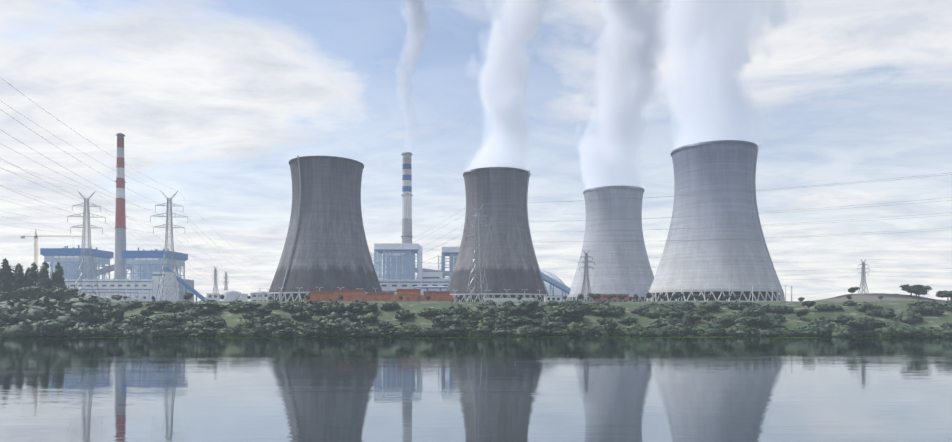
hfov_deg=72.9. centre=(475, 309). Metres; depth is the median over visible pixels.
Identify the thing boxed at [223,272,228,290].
pylon
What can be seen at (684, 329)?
bank shrub
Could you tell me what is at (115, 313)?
bank tree
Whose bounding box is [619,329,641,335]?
shore scrub
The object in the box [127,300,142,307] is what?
bank shrub
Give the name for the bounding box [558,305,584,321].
bank tree
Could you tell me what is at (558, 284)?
coal conveyor gallery
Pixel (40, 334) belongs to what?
bank shrub
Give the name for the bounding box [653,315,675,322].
bank shrub
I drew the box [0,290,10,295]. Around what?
tree
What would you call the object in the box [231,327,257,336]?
shore scrub
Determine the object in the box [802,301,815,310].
bank tree
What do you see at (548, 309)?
bank shrub
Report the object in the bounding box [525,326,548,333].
shore scrub
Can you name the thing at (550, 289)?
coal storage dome
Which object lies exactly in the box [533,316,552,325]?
bank shrub
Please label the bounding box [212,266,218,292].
pylon
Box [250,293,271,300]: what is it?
building
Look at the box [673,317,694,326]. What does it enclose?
bank shrub
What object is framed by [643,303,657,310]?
bank shrub
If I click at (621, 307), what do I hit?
bank shrub
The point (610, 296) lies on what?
tree
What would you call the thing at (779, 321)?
bank shrub
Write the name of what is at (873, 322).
bank tree
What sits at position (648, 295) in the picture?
tree
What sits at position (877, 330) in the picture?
shore scrub
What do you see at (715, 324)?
bank shrub
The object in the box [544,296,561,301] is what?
gate house
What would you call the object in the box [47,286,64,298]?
tree
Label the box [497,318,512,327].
bank shrub
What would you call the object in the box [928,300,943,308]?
bank shrub
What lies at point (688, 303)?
bank shrub
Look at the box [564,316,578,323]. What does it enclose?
bank shrub
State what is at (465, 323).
bank shrub
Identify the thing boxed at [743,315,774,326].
bank tree
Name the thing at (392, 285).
turbine hall
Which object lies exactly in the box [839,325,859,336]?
bank shrub
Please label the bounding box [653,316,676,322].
bank shrub
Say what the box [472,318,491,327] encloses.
bank shrub
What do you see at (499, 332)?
shore scrub
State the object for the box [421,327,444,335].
shore scrub
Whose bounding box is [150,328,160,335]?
shore scrub
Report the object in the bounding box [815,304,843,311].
bank shrub
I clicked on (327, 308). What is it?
bank shrub
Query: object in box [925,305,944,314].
bank shrub
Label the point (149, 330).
bank shrub
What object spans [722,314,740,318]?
bank shrub
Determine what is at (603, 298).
red workshop
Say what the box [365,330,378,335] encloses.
shore scrub
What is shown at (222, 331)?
shore scrub
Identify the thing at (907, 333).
shore scrub
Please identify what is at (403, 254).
boiler house
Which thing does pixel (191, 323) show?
bank shrub
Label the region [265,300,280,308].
bank shrub
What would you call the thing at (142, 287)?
turbine hall
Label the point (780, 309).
bank shrub
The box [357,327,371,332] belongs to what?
bank shrub
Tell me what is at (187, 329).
bank shrub
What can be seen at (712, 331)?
bank shrub
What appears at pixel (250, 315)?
bank shrub
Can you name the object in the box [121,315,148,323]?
bank shrub
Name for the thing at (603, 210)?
cooling tower
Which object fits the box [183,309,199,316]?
bank shrub
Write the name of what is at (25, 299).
shrub
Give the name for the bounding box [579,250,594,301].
pylon
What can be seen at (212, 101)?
sky
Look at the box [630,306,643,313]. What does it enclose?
bank shrub
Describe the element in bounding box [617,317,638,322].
bank shrub
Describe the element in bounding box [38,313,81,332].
shrub
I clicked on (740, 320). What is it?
bank tree
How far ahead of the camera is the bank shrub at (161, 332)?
328.47 m
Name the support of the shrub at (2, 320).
on the ground
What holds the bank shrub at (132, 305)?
on the ground
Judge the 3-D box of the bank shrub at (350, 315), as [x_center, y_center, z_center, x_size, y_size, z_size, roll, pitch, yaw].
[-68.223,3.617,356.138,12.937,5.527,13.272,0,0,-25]
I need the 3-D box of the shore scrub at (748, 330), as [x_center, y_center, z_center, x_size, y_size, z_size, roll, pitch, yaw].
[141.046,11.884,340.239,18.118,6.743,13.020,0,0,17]
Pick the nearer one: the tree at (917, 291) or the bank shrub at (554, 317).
the bank shrub at (554, 317)
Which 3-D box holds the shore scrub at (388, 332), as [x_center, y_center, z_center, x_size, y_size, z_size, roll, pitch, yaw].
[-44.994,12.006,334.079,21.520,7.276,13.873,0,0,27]
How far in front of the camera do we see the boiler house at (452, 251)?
792.00 m
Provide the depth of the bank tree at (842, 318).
337.60 m
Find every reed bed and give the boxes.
[144,331,156,336]
[872,332,892,336]
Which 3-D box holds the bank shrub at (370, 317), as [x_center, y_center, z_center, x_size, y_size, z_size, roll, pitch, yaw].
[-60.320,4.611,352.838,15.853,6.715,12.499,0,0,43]
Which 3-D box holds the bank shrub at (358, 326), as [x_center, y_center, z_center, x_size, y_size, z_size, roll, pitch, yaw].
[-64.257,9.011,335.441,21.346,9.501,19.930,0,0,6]
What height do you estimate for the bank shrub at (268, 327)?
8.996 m
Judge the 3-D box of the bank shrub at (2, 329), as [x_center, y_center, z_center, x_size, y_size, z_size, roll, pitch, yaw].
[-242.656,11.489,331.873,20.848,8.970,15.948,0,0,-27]
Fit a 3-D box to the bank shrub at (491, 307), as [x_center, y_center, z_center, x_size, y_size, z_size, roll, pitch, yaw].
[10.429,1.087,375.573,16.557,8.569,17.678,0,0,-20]
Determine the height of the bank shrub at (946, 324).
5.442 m
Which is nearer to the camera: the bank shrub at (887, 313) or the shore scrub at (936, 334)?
the shore scrub at (936, 334)
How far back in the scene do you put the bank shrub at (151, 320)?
338.30 m
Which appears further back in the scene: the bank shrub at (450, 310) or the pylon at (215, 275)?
the pylon at (215, 275)
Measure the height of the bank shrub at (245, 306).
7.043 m
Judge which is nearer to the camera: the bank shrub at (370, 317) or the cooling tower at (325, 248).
the bank shrub at (370, 317)
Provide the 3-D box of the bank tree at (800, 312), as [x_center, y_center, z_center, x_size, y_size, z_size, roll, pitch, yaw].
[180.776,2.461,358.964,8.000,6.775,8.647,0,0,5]
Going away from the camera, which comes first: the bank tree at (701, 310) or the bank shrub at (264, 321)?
the bank shrub at (264, 321)
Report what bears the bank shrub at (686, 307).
on the ground
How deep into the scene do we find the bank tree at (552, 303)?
377.95 m
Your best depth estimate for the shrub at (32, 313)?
333.23 m
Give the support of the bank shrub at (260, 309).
on the ground
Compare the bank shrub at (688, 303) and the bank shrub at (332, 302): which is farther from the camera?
the bank shrub at (688, 303)
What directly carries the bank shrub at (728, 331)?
on the ground
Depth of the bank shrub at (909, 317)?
345.09 m
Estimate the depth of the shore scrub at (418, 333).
333.00 m
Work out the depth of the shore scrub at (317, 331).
327.02 m
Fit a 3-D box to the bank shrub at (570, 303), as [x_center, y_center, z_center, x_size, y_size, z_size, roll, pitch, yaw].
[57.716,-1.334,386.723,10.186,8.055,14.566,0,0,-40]
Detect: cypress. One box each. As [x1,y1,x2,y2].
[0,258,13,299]
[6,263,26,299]
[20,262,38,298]
[23,267,29,287]
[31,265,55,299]
[32,261,52,299]
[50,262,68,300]
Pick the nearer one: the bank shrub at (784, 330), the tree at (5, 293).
the bank shrub at (784, 330)
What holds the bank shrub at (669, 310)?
on the ground
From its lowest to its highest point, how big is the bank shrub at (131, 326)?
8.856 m
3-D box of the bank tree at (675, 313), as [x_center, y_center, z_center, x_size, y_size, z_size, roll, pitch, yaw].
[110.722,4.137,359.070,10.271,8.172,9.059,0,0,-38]
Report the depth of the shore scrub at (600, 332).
342.00 m
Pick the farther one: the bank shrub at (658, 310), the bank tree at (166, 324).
the bank shrub at (658, 310)
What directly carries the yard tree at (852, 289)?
on the ground
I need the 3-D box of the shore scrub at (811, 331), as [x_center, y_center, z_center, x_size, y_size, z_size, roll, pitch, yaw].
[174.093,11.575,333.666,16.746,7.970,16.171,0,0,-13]
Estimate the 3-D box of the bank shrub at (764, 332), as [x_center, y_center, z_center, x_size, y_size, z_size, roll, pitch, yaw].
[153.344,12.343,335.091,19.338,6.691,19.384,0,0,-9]
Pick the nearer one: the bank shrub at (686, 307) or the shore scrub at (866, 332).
the shore scrub at (866, 332)
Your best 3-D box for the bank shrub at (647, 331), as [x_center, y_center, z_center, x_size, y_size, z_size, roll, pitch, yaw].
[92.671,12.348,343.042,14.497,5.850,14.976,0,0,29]
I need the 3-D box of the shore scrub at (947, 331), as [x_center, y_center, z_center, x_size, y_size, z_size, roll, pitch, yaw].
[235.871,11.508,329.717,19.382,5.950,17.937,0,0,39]
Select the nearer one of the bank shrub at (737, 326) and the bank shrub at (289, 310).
the bank shrub at (737, 326)
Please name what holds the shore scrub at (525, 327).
on the ground
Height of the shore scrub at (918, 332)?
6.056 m
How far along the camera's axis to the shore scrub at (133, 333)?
328.62 m
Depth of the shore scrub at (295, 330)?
329.60 m
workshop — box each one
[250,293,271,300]
[593,294,628,301]
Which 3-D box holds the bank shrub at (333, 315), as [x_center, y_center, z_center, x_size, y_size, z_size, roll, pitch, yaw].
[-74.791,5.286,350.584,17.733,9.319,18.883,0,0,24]
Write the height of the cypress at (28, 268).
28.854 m
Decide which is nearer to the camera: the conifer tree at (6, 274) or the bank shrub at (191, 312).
the bank shrub at (191, 312)
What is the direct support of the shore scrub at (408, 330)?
on the ground
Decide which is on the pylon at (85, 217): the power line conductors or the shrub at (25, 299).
the power line conductors
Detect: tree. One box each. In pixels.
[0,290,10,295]
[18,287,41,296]
[27,288,56,296]
[32,286,56,296]
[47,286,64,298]
[47,319,71,329]
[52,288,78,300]
[100,307,123,319]
[104,322,121,328]
[111,295,122,300]
[154,320,179,327]
[157,300,171,309]
[164,303,182,313]
[166,315,185,321]
[182,293,193,300]
[290,304,317,321]
[302,323,321,329]
[319,319,342,330]
[378,321,393,329]
[432,314,461,325]
[468,310,490,319]
[480,316,501,324]
[491,323,502,328]
[494,306,507,311]
[508,305,528,314]
[517,300,538,311]
[541,321,561,327]
[546,300,559,305]
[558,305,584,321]
[587,293,601,301]
[596,317,617,332]
[606,294,615,298]
[646,292,651,300]
[668,310,683,318]
[670,293,683,300]
[691,294,702,299]
[696,308,707,313]
[702,313,714,321]
[717,317,733,326]
[731,318,743,324]
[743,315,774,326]
[757,323,770,327]
[794,308,808,319]
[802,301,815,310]
[831,315,854,324]
[844,318,872,329]
[848,287,859,292]
[858,316,883,328]
[899,284,923,296]
[901,284,932,296]
[907,288,928,298]
[935,290,948,300]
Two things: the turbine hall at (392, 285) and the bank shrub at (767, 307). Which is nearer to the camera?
the bank shrub at (767, 307)
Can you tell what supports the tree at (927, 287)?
on the ground
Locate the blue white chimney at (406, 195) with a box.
[401,152,412,242]
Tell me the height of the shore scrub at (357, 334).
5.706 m
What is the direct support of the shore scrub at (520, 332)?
on the ground
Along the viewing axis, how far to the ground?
371.80 m
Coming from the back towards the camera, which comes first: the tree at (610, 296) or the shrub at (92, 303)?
the tree at (610, 296)
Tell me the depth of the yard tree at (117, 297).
503.24 m
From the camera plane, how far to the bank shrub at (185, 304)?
373.11 m
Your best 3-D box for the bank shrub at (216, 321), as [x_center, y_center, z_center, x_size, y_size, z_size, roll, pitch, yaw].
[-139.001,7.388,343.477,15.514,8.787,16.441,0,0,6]
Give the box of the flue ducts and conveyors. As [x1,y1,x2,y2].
[87,264,448,301]
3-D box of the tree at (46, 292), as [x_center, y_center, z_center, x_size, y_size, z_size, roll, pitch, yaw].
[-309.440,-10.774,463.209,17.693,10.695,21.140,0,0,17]
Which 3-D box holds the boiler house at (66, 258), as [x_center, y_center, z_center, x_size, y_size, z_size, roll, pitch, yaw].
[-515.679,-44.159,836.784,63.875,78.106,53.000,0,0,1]
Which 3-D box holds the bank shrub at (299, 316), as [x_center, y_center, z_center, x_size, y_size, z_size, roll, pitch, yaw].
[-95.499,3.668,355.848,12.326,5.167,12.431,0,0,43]
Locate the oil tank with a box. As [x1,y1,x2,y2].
[220,290,240,300]
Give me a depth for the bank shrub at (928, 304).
370.48 m
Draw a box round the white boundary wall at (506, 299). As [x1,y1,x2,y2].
[484,298,536,301]
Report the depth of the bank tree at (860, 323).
327.12 m
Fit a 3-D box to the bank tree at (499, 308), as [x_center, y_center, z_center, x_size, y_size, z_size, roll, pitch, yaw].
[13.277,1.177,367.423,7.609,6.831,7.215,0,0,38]
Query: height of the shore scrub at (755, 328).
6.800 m
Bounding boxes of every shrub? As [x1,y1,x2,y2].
[0,295,42,308]
[0,297,37,308]
[0,302,24,314]
[0,306,22,319]
[0,310,11,326]
[0,315,50,336]
[0,323,7,334]
[4,308,24,324]
[7,305,52,326]
[29,295,59,312]
[32,323,52,336]
[35,291,132,312]
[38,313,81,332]
[48,306,107,324]
[60,322,88,335]
[75,324,118,336]
[114,323,137,331]
[120,318,144,326]
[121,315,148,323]
[126,302,138,307]
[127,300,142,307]
[138,313,169,327]
[140,310,153,314]
[145,326,159,335]
[146,303,165,309]
[151,327,179,336]
[162,321,200,335]
[171,311,201,322]
[180,301,195,308]
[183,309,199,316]
[184,320,194,327]
[190,299,226,313]
[190,319,214,330]
[202,315,226,328]
[226,304,240,311]
[227,300,241,307]
[236,323,249,327]
[238,301,263,311]
[240,310,264,318]
[244,319,253,326]
[245,314,269,326]
[252,322,279,336]
[254,306,271,312]
[254,313,284,323]
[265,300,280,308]
[267,331,285,336]
[269,318,300,329]
[279,327,293,336]
[280,301,293,310]
[286,300,305,308]
[286,306,296,312]
[289,312,313,320]
[294,324,313,336]
[303,300,320,313]
[316,303,345,312]
[317,312,351,323]
[322,299,343,312]
[322,329,330,335]
[330,325,356,336]
[334,318,368,333]
[341,300,380,313]
[342,311,359,319]
[356,312,379,322]
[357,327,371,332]
[379,302,400,310]
[395,309,416,319]
[417,308,444,316]
[431,320,442,328]
[433,318,469,327]
[441,305,470,315]
[444,325,475,331]
[447,319,471,331]
[451,311,466,318]
[457,312,468,319]
[465,318,477,324]
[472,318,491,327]
[476,300,491,309]
[482,304,514,311]
[483,304,495,315]
[492,311,510,317]
[497,313,533,327]
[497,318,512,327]
[503,300,515,306]
[525,305,557,317]
[527,307,544,318]
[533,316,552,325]
[539,312,566,321]
[546,319,569,328]
[554,309,583,318]
[562,301,581,306]
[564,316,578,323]
[566,322,584,334]
[571,302,591,313]
[588,304,599,309]
[590,324,607,332]
[591,305,624,316]
[593,300,611,305]
[611,305,625,312]
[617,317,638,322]
[620,323,644,333]
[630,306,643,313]
[638,306,659,318]
[642,328,659,335]
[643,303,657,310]
[646,320,682,328]
[647,306,674,317]
[647,306,683,317]
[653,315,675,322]
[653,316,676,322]
[657,303,679,308]
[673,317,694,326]
[674,302,695,311]
[677,323,698,335]
[678,310,701,320]
[684,301,695,306]
[694,301,721,311]
[695,322,721,328]
[700,324,725,335]
[717,312,753,319]
[720,327,735,335]
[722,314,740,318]
[725,301,747,309]
[725,326,748,336]
[729,322,750,331]
[739,304,765,316]
[753,327,795,336]
[761,304,772,311]
[768,313,785,321]
[769,318,782,323]
[770,305,793,313]
[771,321,784,327]
[781,328,791,336]
[804,322,834,334]
[809,317,832,324]
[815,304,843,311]
[822,326,845,336]
[827,321,842,326]
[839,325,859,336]
[842,300,857,305]
[853,301,875,311]
[865,307,883,316]
[879,322,903,336]
[880,309,895,317]
[892,311,923,323]
[905,302,930,315]
[906,300,923,305]
[919,302,941,308]
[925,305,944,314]
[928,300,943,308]
[940,322,951,328]
[942,301,951,309]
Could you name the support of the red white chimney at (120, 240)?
on the ground
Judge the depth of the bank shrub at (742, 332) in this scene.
332.06 m
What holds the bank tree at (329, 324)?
on the ground
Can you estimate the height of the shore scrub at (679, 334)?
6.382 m
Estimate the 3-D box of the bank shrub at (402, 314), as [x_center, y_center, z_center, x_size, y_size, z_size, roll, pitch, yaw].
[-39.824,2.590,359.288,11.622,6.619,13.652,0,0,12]
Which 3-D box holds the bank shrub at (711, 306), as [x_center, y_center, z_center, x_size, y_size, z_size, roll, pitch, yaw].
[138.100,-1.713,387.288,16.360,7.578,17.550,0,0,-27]
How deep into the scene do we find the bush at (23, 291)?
452.01 m
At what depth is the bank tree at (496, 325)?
341.41 m
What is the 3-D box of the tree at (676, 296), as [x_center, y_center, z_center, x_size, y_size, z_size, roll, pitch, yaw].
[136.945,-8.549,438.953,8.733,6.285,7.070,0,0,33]
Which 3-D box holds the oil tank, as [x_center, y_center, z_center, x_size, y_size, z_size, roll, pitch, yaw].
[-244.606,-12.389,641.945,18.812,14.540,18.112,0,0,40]
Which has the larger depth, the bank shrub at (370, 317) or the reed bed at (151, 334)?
the bank shrub at (370, 317)
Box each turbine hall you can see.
[51,272,178,300]
[378,279,449,293]
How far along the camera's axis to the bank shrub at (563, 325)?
344.95 m
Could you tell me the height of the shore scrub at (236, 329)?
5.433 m
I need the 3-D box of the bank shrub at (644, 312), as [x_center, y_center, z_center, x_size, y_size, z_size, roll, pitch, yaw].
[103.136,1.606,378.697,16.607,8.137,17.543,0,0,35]
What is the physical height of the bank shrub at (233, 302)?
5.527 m
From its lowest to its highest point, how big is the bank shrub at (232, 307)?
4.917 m
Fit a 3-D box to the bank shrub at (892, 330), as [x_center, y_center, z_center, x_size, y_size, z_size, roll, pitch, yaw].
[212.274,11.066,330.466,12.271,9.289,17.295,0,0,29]
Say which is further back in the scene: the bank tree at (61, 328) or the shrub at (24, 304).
the shrub at (24, 304)
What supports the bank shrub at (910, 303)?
on the ground
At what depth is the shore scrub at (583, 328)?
341.69 m
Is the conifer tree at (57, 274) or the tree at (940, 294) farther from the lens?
the conifer tree at (57, 274)
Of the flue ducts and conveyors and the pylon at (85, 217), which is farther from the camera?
the flue ducts and conveyors
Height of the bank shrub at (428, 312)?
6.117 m
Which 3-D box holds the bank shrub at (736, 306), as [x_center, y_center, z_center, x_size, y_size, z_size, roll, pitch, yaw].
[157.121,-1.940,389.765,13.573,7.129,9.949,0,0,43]
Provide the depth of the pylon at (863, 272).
648.81 m
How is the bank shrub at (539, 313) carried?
on the ground
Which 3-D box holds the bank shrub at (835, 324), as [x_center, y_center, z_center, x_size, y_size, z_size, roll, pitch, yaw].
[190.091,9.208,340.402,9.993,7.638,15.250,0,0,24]
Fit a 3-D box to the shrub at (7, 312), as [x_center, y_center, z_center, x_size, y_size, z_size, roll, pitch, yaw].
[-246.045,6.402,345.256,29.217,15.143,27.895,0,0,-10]
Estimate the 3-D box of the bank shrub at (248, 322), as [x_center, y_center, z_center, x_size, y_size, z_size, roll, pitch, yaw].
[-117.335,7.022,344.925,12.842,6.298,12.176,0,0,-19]
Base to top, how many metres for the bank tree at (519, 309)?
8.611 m
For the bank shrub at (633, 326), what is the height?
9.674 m
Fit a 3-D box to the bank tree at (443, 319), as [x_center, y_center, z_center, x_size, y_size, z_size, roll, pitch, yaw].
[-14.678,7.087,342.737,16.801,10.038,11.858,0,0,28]
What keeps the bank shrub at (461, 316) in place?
on the ground
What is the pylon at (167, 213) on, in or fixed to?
on the ground
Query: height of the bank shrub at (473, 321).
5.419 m
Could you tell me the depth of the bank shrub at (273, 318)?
341.19 m
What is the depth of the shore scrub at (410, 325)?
337.35 m
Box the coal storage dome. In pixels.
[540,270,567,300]
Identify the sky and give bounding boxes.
[0,0,951,301]
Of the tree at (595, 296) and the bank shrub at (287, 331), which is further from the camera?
the tree at (595, 296)
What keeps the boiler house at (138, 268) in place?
on the ground
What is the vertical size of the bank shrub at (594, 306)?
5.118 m
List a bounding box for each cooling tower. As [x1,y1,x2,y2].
[266,156,382,300]
[446,167,548,301]
[566,185,653,301]
[646,140,784,301]
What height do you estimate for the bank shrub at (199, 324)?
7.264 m
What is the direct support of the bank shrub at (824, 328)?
on the ground
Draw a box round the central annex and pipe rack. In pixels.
[414,272,450,290]
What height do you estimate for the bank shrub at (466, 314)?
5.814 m
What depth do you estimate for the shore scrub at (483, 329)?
337.39 m
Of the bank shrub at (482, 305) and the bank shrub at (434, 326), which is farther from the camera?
the bank shrub at (482, 305)
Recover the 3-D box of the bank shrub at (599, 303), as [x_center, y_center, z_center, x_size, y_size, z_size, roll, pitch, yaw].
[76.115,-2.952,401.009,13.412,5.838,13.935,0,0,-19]
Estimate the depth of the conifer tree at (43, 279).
466.73 m
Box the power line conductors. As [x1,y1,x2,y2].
[0,77,951,286]
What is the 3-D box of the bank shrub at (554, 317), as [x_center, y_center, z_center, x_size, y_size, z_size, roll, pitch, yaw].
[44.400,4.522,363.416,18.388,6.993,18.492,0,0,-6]
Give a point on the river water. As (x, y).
(601, 388)
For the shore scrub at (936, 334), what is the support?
on the ground
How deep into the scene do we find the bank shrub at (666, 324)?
349.25 m
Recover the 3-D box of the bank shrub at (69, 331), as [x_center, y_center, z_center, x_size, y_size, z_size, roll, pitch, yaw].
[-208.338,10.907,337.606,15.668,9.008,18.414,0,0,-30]
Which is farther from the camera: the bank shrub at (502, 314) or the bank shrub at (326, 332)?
the bank shrub at (502, 314)
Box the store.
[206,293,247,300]
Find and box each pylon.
[67,191,105,296]
[150,191,185,299]
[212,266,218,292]
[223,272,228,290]
[464,204,491,301]
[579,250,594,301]
[858,259,868,293]
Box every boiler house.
[40,245,113,278]
[122,247,187,300]
[371,243,422,278]
[438,246,459,277]
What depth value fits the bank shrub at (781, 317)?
357.24 m
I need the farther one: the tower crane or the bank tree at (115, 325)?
the tower crane
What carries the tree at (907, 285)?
on the ground
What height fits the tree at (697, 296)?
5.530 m
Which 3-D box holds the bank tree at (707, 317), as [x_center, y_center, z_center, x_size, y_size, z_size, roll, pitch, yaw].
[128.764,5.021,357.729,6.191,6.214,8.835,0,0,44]
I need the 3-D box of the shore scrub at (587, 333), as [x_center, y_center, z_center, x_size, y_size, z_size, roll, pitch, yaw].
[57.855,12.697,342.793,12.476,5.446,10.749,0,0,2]
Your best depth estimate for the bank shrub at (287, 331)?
329.57 m
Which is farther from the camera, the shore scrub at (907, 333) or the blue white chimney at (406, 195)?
the blue white chimney at (406, 195)
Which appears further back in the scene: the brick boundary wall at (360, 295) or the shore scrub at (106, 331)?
the brick boundary wall at (360, 295)
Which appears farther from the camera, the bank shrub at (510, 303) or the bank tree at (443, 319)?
the bank shrub at (510, 303)
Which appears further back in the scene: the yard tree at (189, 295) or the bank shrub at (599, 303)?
the yard tree at (189, 295)
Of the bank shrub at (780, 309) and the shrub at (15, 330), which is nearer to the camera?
the shrub at (15, 330)
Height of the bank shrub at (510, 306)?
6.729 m
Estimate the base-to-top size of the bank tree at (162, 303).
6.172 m
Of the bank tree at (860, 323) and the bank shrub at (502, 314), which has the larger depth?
the bank shrub at (502, 314)
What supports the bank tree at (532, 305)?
on the ground
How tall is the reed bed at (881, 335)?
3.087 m
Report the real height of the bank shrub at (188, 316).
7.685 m
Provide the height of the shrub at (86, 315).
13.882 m
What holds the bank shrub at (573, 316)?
on the ground
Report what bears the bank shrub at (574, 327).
on the ground
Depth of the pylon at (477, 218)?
449.18 m
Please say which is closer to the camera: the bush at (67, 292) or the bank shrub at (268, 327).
the bank shrub at (268, 327)
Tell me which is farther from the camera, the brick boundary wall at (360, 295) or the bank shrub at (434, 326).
the brick boundary wall at (360, 295)
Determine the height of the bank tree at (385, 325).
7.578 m
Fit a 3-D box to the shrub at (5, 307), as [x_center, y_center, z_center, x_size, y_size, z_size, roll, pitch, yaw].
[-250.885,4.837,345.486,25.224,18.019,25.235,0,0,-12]
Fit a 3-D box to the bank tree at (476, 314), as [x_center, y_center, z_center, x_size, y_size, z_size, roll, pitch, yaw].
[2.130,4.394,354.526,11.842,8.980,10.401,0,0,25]
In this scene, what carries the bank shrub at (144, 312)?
on the ground
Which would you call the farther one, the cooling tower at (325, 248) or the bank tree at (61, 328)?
the cooling tower at (325, 248)
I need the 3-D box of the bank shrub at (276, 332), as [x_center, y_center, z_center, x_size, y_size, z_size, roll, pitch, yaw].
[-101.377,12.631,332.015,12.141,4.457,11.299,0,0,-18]
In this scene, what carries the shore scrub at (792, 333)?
on the ground
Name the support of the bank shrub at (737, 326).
on the ground
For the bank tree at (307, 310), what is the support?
on the ground
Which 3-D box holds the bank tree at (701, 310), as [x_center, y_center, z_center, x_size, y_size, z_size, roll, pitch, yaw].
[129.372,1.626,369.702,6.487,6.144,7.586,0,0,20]
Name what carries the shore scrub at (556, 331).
on the ground
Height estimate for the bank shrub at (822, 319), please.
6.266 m
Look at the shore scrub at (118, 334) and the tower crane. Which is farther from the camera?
the tower crane
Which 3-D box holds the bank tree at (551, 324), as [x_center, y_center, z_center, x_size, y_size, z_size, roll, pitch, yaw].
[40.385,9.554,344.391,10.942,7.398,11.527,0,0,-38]
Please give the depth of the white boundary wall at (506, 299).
447.42 m
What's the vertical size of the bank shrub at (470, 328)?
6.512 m
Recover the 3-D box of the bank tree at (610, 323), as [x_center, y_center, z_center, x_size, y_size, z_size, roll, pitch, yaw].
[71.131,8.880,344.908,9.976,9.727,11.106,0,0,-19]
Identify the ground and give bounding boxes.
[4,293,951,336]
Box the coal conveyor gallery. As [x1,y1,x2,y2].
[541,272,570,301]
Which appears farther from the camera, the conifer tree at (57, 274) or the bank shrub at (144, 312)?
the conifer tree at (57, 274)
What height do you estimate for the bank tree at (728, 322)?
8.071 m
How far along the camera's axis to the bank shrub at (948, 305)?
373.04 m
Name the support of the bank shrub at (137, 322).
on the ground
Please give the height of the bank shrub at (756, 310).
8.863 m
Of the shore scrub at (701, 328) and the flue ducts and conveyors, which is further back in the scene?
the flue ducts and conveyors
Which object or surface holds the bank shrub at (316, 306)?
on the ground
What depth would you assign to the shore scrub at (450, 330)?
334.72 m
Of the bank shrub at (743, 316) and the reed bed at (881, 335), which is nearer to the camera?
the reed bed at (881, 335)
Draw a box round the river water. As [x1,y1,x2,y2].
[0,335,951,441]
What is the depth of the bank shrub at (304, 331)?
326.57 m
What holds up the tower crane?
on the ground
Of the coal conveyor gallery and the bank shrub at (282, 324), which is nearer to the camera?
the bank shrub at (282, 324)
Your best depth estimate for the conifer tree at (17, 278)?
468.56 m
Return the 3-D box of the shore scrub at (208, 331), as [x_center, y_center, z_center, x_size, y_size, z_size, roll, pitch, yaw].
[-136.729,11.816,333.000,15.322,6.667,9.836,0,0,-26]
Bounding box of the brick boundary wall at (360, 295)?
[304,289,452,300]
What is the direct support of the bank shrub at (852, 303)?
on the ground
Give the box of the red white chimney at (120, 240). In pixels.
[114,133,126,278]
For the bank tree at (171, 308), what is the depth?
354.08 m
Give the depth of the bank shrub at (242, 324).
338.03 m
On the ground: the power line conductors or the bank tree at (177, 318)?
the bank tree at (177, 318)
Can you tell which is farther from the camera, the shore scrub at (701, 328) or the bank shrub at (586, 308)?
the bank shrub at (586, 308)
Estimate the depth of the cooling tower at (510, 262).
592.87 m
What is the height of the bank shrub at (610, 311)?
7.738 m
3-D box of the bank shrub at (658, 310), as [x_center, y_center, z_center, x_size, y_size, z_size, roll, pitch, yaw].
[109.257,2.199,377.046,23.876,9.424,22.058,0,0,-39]
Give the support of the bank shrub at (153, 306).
on the ground
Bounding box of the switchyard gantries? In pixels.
[78,290,149,300]
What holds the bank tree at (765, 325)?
on the ground
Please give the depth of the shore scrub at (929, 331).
325.55 m
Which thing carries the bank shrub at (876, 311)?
on the ground
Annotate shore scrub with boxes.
[100,323,113,332]
[112,325,131,335]
[121,329,145,336]
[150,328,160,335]
[195,326,218,336]
[213,326,232,336]
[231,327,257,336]
[232,326,250,333]
[283,326,301,335]
[311,325,322,334]
[344,331,368,336]
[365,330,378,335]
[372,326,406,336]
[394,324,419,334]
[399,323,420,331]
[413,327,425,335]
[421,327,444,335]
[443,324,466,335]
[468,326,494,335]
[490,327,509,335]
[512,324,533,335]
[512,328,529,335]
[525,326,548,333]
[539,327,570,335]
[576,326,597,334]
[577,329,596,335]
[597,330,611,335]
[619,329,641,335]
[651,327,677,335]
[675,327,693,335]
[697,326,706,335]
[745,326,752,335]
[749,326,757,335]
[753,326,774,333]
[783,327,800,336]
[792,326,805,332]
[801,325,825,336]
[859,328,874,336]
[870,328,881,335]
[901,327,914,336]
[908,328,929,336]
[918,327,932,334]
[920,327,951,335]
[928,330,945,336]
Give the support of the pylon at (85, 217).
on the ground
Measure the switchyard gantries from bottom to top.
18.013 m
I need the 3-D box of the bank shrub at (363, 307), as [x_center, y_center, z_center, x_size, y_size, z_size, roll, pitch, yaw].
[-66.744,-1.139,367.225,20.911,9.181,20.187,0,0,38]
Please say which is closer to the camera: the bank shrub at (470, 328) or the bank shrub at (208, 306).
the bank shrub at (470, 328)
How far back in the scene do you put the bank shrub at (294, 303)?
369.54 m
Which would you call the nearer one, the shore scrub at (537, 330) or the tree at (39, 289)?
the shore scrub at (537, 330)
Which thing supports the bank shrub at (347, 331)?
on the ground
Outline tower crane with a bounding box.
[21,229,87,273]
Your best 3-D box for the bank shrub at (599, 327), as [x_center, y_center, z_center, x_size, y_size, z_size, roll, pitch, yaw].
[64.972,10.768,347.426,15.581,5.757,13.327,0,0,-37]
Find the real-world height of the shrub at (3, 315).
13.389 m
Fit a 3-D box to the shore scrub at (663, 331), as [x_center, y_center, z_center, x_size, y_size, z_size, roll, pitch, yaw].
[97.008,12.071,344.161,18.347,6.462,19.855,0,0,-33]
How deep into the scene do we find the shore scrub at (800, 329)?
335.95 m
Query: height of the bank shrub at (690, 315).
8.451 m
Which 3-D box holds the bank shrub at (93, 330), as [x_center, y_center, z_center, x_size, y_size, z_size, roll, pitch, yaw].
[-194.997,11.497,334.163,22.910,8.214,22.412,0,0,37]

